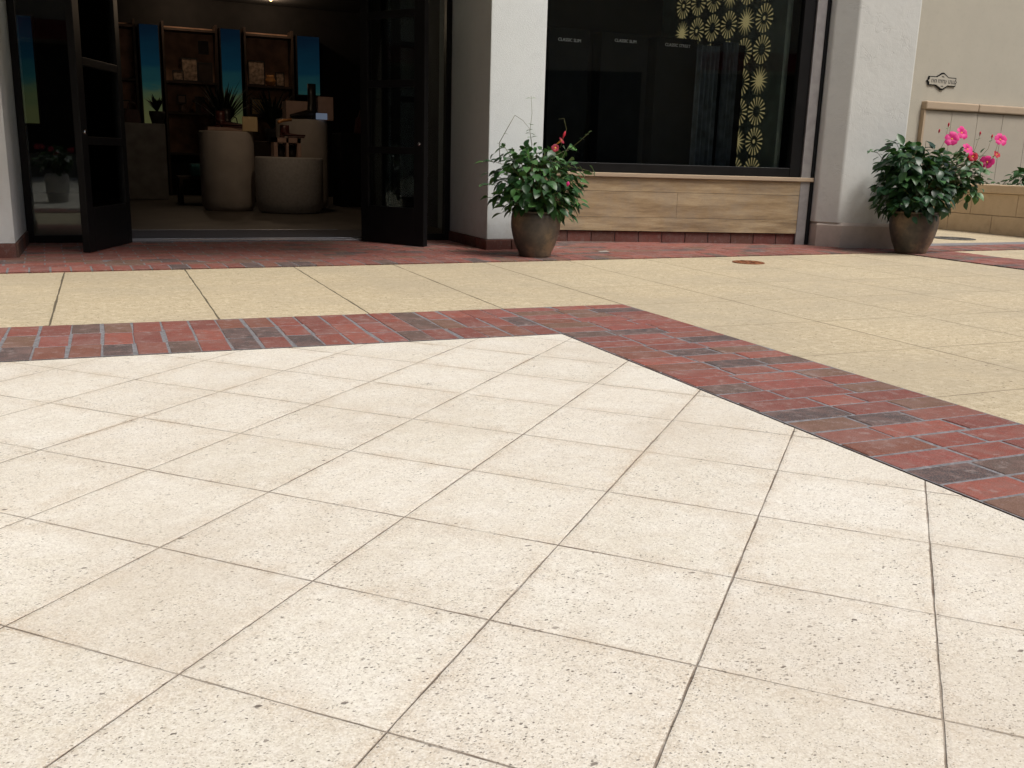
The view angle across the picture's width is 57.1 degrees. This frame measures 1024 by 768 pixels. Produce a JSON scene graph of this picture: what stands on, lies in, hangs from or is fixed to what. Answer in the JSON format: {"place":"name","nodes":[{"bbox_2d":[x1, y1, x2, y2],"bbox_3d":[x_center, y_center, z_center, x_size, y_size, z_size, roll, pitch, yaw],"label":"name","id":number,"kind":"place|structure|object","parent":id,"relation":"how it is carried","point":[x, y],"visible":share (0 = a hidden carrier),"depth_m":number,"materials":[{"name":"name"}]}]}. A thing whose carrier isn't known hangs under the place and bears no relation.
{"place":"outdoors","nodes":[
{"label":"outdoors","id":0,"kind":"place"},
{"bbox_2d":[189,163,199,175],"bbox_3d":[-3.769,-2.637,11.606,0.380,0.148,0.250,-4,15,-23],"label":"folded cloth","id":1,"kind":"object","parent":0,"point":[194,169],"visible":0.45,"depth_m":11.45,"materials":[{"name":"fabric"}]},
{"bbox_2d":[277,118,291,123],"bbox_3d":[-2.454,-2.835,10.151,0.047,0.061,0.170,14,18,42],"label":"hat","id":2,"kind":"object","parent":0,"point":[282,120],"visible":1,"depth_m":10.13,"materials":[{"name":"orange fabric"}]},
{"bbox_2d":[0,334,1023,767],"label":"plaza paving","id":3,"kind":"structure","parent":0,"point":[558,550],"depth_m":1.53,"materials":[{"name":"stone"}]},
{"bbox_2d":[0,229,1023,503],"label":"walkway paving","id":4,"kind":"structure","parent":0,"point":[948,331],"depth_m":4.61,"materials":[{"name":"beige concrete"}]},
{"bbox_2d":[0,0,831,257],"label":"shop building","id":5,"kind":"structure","parent":4,"relation":"on","point":[453,87],"depth_m":7.84,"materials":[{"name":"white paint"}]},
{"bbox_2d":[15,14,42,125],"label":"sky panel","id":6,"kind":"structure","parent":5,"relation":"attached to","point":[28,68],"depth_m":12.43,"materials":[{"name":"blue"}]},
{"bbox_2d":[64,0,132,251],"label":"door","id":7,"kind":"structure","parent":5,"relation":"in","point":[92,28],"depth_m":6.11,"materials":[{"name":"black metal"}]},
{"bbox_2d":[118,18,140,122],"bbox_3d":[-5.499,-3.849,13.137,0.560,2.360,0.340,-4,15,-23],"label":"wall shelf","id":8,"kind":"object","parent":5,"relation":"on","point":[128,55],"depth_m":13.13,"materials":[{"name":"brown wood"}]},
{"bbox_2d":[125,122,168,198],"bbox_3d":[-4.871,-2.939,12.419,0.580,0.962,0.500,-4,15,-23],"label":"counter","id":9,"kind":"object","parent":5,"relation":"on","point":[147,160],"visible":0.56,"depth_m":12.21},
{"bbox_2d":[125,101,140,122],"bbox_3d":[-4.917,-3.522,12.197,0.197,0.270,0.097,-4,15,-23],"label":"handbag","id":10,"kind":"object","parent":9,"relation":"on","point":[132,115],"visible":0.96,"depth_m":12.18,"materials":[{"name":"leather"}]},
{"bbox_2d":[147,94,165,123],"bbox_3d":[-4.661,-3.591,12.280,0.308,0.383,0.298,0,13,-5],"label":"indoor plant","id":11,"kind":"object","parent":9,"relation":"on","point":[157,116],"visible":0.98,"depth_m":12.25,"materials":[{"name":"green plant"}]},
{"bbox_2d":[136,22,162,122],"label":"sky panel","id":12,"kind":"structure","parent":5,"relation":"attached to","point":[148,42],"depth_m":12.97,"materials":[{"name":"blue"}]},
{"bbox_2d":[176,175,200,203],"bbox_3d":[-3.814,-2.417,11.725,0.660,0.330,0.500,-4,15,-23],"label":"table","id":13,"kind":"object","parent":5,"relation":"on","point":[180,190],"visible":0.47,"depth_m":11.42,"materials":[{"name":"brown wood"}]},
{"bbox_2d":[160,21,219,194],"bbox_3d":[-4.588,-3.914,13.519,0.740,2.360,0.340,-4,15,-23],"label":"wall shelf","id":14,"kind":"object","parent":5,"relation":"on","point":[182,129],"depth_m":13.48,"materials":[{"name":"brown wood"}]},
{"bbox_2d":[172,70,183,80],"bbox_3d":[-4.689,-4.332,13.224,0.150,0.140,0.020,-4,15,-23],"label":"picture frame","id":15,"kind":"object","parent":14,"relation":"on","point":[177,75],"visible":1,"depth_m":13.22,"materials":[{"name":"beige paper"}]},
{"bbox_2d":[177,95,185,103],"bbox_3d":[-4.700,-4.054,13.401,0.120,0.120,0.020,-4,15,-23],"label":"picture frame","id":16,"kind":"object","parent":14,"relation":"on","point":[181,99],"visible":1,"depth_m":13.40,"materials":[{"name":"brown"}]},
{"bbox_2d":[181,57,197,81],"bbox_3d":[-4.547,-4.435,13.283,0.220,0.320,0.020,-4,15,-23],"label":"picture frame","id":17,"kind":"object","parent":14,"relation":"on","point":[189,67],"visible":1,"depth_m":13.28,"materials":[{"name":"beige paper"}]},
{"bbox_2d":[198,62,212,82],"bbox_3d":[-4.363,-4.429,13.388,0.200,0.270,0.020,-4,15,-23],"label":"picture frame","id":18,"kind":"object","parent":14,"relation":"on","point":[205,72],"visible":1,"depth_m":13.38,"materials":[{"name":"brown wood"}]},
{"bbox_2d":[198,130,254,210],"bbox_3d":[-3.158,-2.365,10.457,0.580,0.854,0.580,-4,15,-23],"label":"display drum","id":19,"kind":"object","parent":5,"relation":"on","point":[227,172],"visible":1,"depth_m":10.23,"materials":[{"name":"beige paint"}]},
{"bbox_2d":[191,80,256,120],"bbox_3d":[-3.743,-3.582,12.248,0.959,0.792,0.901,-4,15,-23],"label":"indoor plant","id":20,"kind":"object","parent":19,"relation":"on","point":[222,102],"visible":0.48,"depth_m":12.12,"materials":[{"name":"green plant"}]},
{"bbox_2d":[205,127,247,131],"bbox_3d":[-3.134,-2.793,10.326,0.420,0.035,0.300,-4,15,-23],"label":"shoe box","id":21,"kind":"object","parent":19,"relation":"on","point":[223,129],"visible":0.74,"depth_m":10.19,"materials":[{"name":"brown cardboard"}]},
{"bbox_2d":[215,111,241,127],"bbox_3d":[-3.069,-2.870,10.208,0.295,0.170,0.094,0,14,-8],"label":"boot","id":22,"kind":"object","parent":21,"relation":"on","point":[220,121],"visible":1,"depth_m":10.18,"materials":[{"name":"leather"}]},
{"bbox_2d":[221,109,239,127],"bbox_3d":[-3.057,-2.922,10.363,0.295,0.200,0.094,2,13,2],"label":"boot","id":23,"kind":"object","parent":21,"relation":"on","point":[227,116],"visible":0.23,"depth_m":10.33,"materials":[{"name":"leather"}]},
{"bbox_2d":[242,116,257,131],"bbox_3d":[-2.852,-2.827,10.243,0.160,0.154,0.015,-4,15,-23],"label":"price card","id":24,"kind":"object","parent":19,"relation":"on","point":[249,123],"visible":1,"depth_m":10.24,"materials":[{"name":"beige paper"}]},
{"bbox_2d":[217,27,243,123],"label":"sky panel","id":25,"kind":"structure","parent":5,"relation":"attached to","point":[229,56],"depth_m":13.37,"materials":[{"name":"blue"}]},
{"bbox_2d":[132,230,361,237],"bbox_3d":[-2.008,-1.208,7.579,2.080,0.006,0.753,-4,15,-23],"label":"threshold","id":26,"kind":"object","parent":5,"relation":"on","point":[234,233],"visible":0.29,"depth_m":7.51,"materials":[{"name":"grey metal"}]},
{"bbox_2d":[240,27,294,140],"bbox_3d":[-3.594,-3.985,13.937,0.700,2.360,0.340,-4,15,-23],"label":"wall shelf","id":27,"kind":"object","parent":5,"relation":"on","point":[275,52],"depth_m":13.86,"materials":[{"name":"brown wood"}]},
{"bbox_2d":[247,60,264,85],"bbox_3d":[-3.701,-4.505,13.636,0.240,0.340,0.020,-4,15,-23],"label":"picture frame","id":28,"kind":"object","parent":27,"relation":"on","point":[256,72],"visible":1,"depth_m":13.63,"materials":[{"name":"beige paper"}]},
{"bbox_2d":[251,98,268,114],"bbox_3d":[-3.693,-4.059,13.796,0.260,0.240,0.020,-4,15,-23],"label":"picture frame","id":29,"kind":"object","parent":27,"relation":"on","point":[252,108],"visible":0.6,"depth_m":13.77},
{"bbox_2d":[265,75,275,85],"bbox_3d":[-3.531,-4.432,13.762,0.158,0.150,0.158,-4,15,-23],"label":"vase","id":30,"kind":"object","parent":27,"relation":"on","point":[270,80],"visible":1,"depth_m":13.71,"materials":[{"name":"orange ceramic"}]},
{"bbox_2d":[275,72,284,86],"bbox_3d":[-3.405,-4.468,13.819,0.130,0.200,0.020,-4,15,-23],"label":"picture frame","id":31,"kind":"object","parent":27,"relation":"on","point":[280,78],"visible":1,"depth_m":13.81,"materials":[{"name":"beige paper"}]},
{"bbox_2d":[254,156,323,213],"bbox_3d":[-2.452,-2.195,10.384,0.730,0.597,0.730,-4,15,-23],"label":"display drum","id":32,"kind":"object","parent":5,"relation":"on","point":[288,185],"visible":1,"depth_m":10.09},
{"bbox_2d":[271,137,300,156],"bbox_3d":[-2.454,-2.568,10.222,0.290,0.200,0.200,-4,15,-23],"label":"shoe rack box","id":33,"kind":"object","parent":32,"relation":"on","point":[285,147],"visible":0.96,"depth_m":10.17,"materials":[{"name":"cardboard"}]},
{"bbox_2d":[279,125,304,137],"bbox_3d":[-2.393,-2.749,10.254,0.275,0.130,0.094,-2,14,-13],"label":"boot","id":34,"kind":"object","parent":33,"relation":"on","point":[284,130],"visible":1,"depth_m":10.21,"materials":[{"name":"leather"}]},
{"bbox_2d":[276,119,328,208],"bbox_3d":[-2.504,-2.627,11.261,0.600,1.027,0.600,-4,15,-23],"label":"display drum","id":35,"kind":"object","parent":5,"relation":"on","point":[314,142],"visible":0.42,"depth_m":10.98,"materials":[{"name":"beige paint"}]},
{"bbox_2d":[282,101,307,118],"bbox_3d":[-2.546,-3.227,11.103,0.280,0.200,0.260,-4,15,-23],"label":"shoe box","id":36,"kind":"object","parent":35,"relation":"on","point":[289,107],"visible":0.74,"depth_m":10.97,"materials":[{"name":"brown cardboard"}]},
{"bbox_2d":[290,84,316,119],"bbox_3d":[-2.433,-3.291,10.957,0.335,0.400,0.094,-9,17,-37],"label":"boot","id":37,"kind":"object","parent":35,"relation":"on","point":[310,112],"visible":0.91,"depth_m":10.98,"materials":[{"name":"leather"}]},
{"bbox_2d":[316,113,326,119],"bbox_3d":[-2.220,-3.121,10.980,0.130,0.070,0.020,-4,15,-23],"label":"label screen","id":38,"kind":"object","parent":35,"relation":"on","point":[322,116],"visible":1,"depth_m":10.97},
{"bbox_2d":[316,96,332,120],"bbox_3d":[-2.281,-3.300,11.290,0.240,0.270,0.180,-4,15,-23],"label":"shoe box","id":39,"kind":"object","parent":35,"relation":"on","point":[324,104],"visible":0.51,"depth_m":11.21,"materials":[{"name":"brown cardboard"}]},
{"bbox_2d":[293,35,320,97],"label":"sky panel","id":40,"kind":"structure","parent":5,"relation":"attached to","point":[306,59],"depth_m":13.77,"materials":[{"name":"blue"}]},
{"bbox_2d":[359,0,428,246],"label":"door","id":41,"kind":"structure","parent":5,"relation":"in","point":[380,223],"depth_m":6.98,"materials":[{"name":"black metal"}]},
{"bbox_2d":[542,27,588,171],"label":"display column","id":42,"kind":"structure","parent":5,"relation":"on","point":[566,66],"depth_m":7.98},
{"bbox_2d":[588,31,648,172],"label":"display column","id":43,"kind":"structure","parent":5,"relation":"on","point":[618,88],"depth_m":8.19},
{"bbox_2d":[641,36,697,173],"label":"display column","id":44,"kind":"structure","parent":5,"relation":"on","point":[670,80],"depth_m":8.39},
{"bbox_2d":[546,0,816,176],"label":"display window","id":45,"kind":"structure","parent":5,"relation":"in","point":[808,7],"depth_m":7.91,"materials":[{"name":"black metal"}]},
{"bbox_2d":[566,176,797,241],"bbox_3d":[1.206,-1.487,8.019,2.755,0.560,0.130,-1,14,-10],"label":"window base","id":46,"kind":"structure","parent":5,"relation":"in","point":[590,176],"depth_m":8.00,"materials":[{"name":"brown wood"}]},
{"bbox_2d":[689,45,719,174],"bbox_3d":[1.675,-2.276,8.256,0.210,1.310,0.048,-4,15,-23],"label":"hanging cloth","id":47,"kind":"object","parent":5,"relation":"hanging from","point":[704,100],"visible":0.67,"depth_m":8.21,"materials":[{"name":"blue fabric"}]},
{"bbox_2d":[661,0,790,176],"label":"patterned screen","id":48,"kind":"object","parent":5,"relation":"attached to","point":[759,29],"visible":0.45,"depth_m":8.30,"materials":[{"name":"gold"}]},
{"bbox_2d":[714,42,738,175],"bbox_3d":[1.885,-2.305,8.319,0.160,1.350,0.048,-4,15,-23],"label":"hanging cloth","id":49,"kind":"object","parent":5,"relation":"hanging from","point":[726,101],"visible":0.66,"depth_m":8.27,"materials":[{"name":"black fabric"}]},
{"bbox_2d":[711,43,744,175],"bbox_3d":[1.888,-2.312,8.457,0.332,1.400,0.040,-4,15,-23],"label":"black partition","id":50,"kind":"object","parent":5,"relation":"in","point":[737,104],"visible":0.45,"depth_m":8.42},
{"bbox_2d":[0,304,1023,520],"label":"brick border","id":51,"kind":"object","parent":4,"relation":"on","point":[146,335],"visible":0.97,"depth_m":3.14,"materials":[{"name":"brick"}]},
{"bbox_2d":[0,240,1023,273],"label":"brick apron","id":52,"kind":"object","parent":4,"relation":"on","point":[34,260],"visible":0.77,"depth_m":6.46,"materials":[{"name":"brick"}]},
{"bbox_2d":[476,101,595,257],"bbox_3d":[0.171,-1.409,6.437,0.806,1.070,0.670,-7,16,-32],"label":"potted plant","id":53,"kind":"object","parent":52,"relation":"on","point":[537,219],"visible":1,"depth_m":6.37,"materials":[{"name":"green plant"}]},
{"bbox_2d":[0,304,1023,518],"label":"border mortar","id":54,"kind":"object","parent":4,"relation":"on","point":[102,332],"visible":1,"depth_m":3.12,"materials":[{"name":"grey concrete"}]},
{"bbox_2d":[732,260,764,263],"bbox_3d":[1.665,-0.859,6.630,0.224,0.009,0.224,-4,15,-23],"label":"drain cover","id":55,"kind":"object","parent":4,"relation":"on","point":[746,262],"visible":1,"depth_m":6.60,"materials":[{"name":"metal"}]},
{"bbox_2d":[808,0,921,248],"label":"plaster pier","id":56,"kind":"structure","parent":4,"relation":"on","point":[870,63],"depth_m":7.82,"materials":[{"name":"white paint"}]},
{"bbox_2d":[935,236,975,239],"bbox_3d":[4.500,-1.489,9.607,0.426,0.009,0.426,-4,15,-23],"label":"floor drain","id":57,"kind":"object","parent":4,"relation":"on","point":[949,238],"visible":0.88,"depth_m":9.54,"materials":[{"name":"grey metal"}]},
{"bbox_2d":[899,251,1023,269],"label":"side brick band","id":58,"kind":"object","parent":4,"relation":"on","point":[997,261],"visible":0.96,"depth_m":7.34,"materials":[{"name":"brick"}]},
{"bbox_2d":[867,123,1006,253],"bbox_3d":[3.338,-1.588,7.645,1.072,1.035,0.776,-4,15,-23],"label":"potted plant","id":59,"kind":"object","parent":58,"relation":"on","point":[914,196],"visible":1,"depth_m":7.48,"materials":[{"name":"green plant"}]},
{"bbox_2d":[933,183,1023,236],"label":"stone planter","id":60,"kind":"object","parent":4,"relation":"on","point":[999,210],"visible":0.37,"depth_m":10.48,"materials":[{"name":"stone"}]},
{"bbox_2d":[986,181,1023,185],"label":"ground cover","id":61,"kind":"object","parent":60,"relation":"in","point":[998,183],"visible":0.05,"depth_m":10.99,"materials":[{"name":"green plant"}]},
{"bbox_2d":[1001,167,1023,184],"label":"planter shrub","id":62,"kind":"object","parent":60,"relation":"in","point":[1017,173],"visible":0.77,"depth_m":11.38,"materials":[{"name":"green plant"}]},
{"bbox_2d":[905,0,1023,184],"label":"courtyard wall","id":63,"kind":"structure","parent":0,"point":[975,48],"depth_m":12.22,"materials":[{"name":"beige paint"}]},
{"bbox_2d":[926,73,956,89],"bbox_3d":[5.508,-3.877,12.065,0.512,0.216,0.019,-4,15,-23],"label":"wall plaque","id":64,"kind":"object","parent":63,"relation":"attached to","point":[941,81],"depth_m":12.06,"materials":[{"name":"beige paint"}]},
{"bbox_3d":[-3.484,-2.837,12.549,0.940,0.782,0.300,-4,15,-23],"label":"plant stand","id":65,"kind":"object","parent":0,"visible":0},
{"bbox_2d":[241,88,292,140],"bbox_3d":[-3.106,-3.518,12.280,0.840,0.688,0.764,6,14,16],"label":"indoor plant","id":66,"kind":"object","parent":65,"relation":"on","point":[270,113],"visible":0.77,"depth_m":12.22,"materials":[{"name":"green plant"}]}
]}

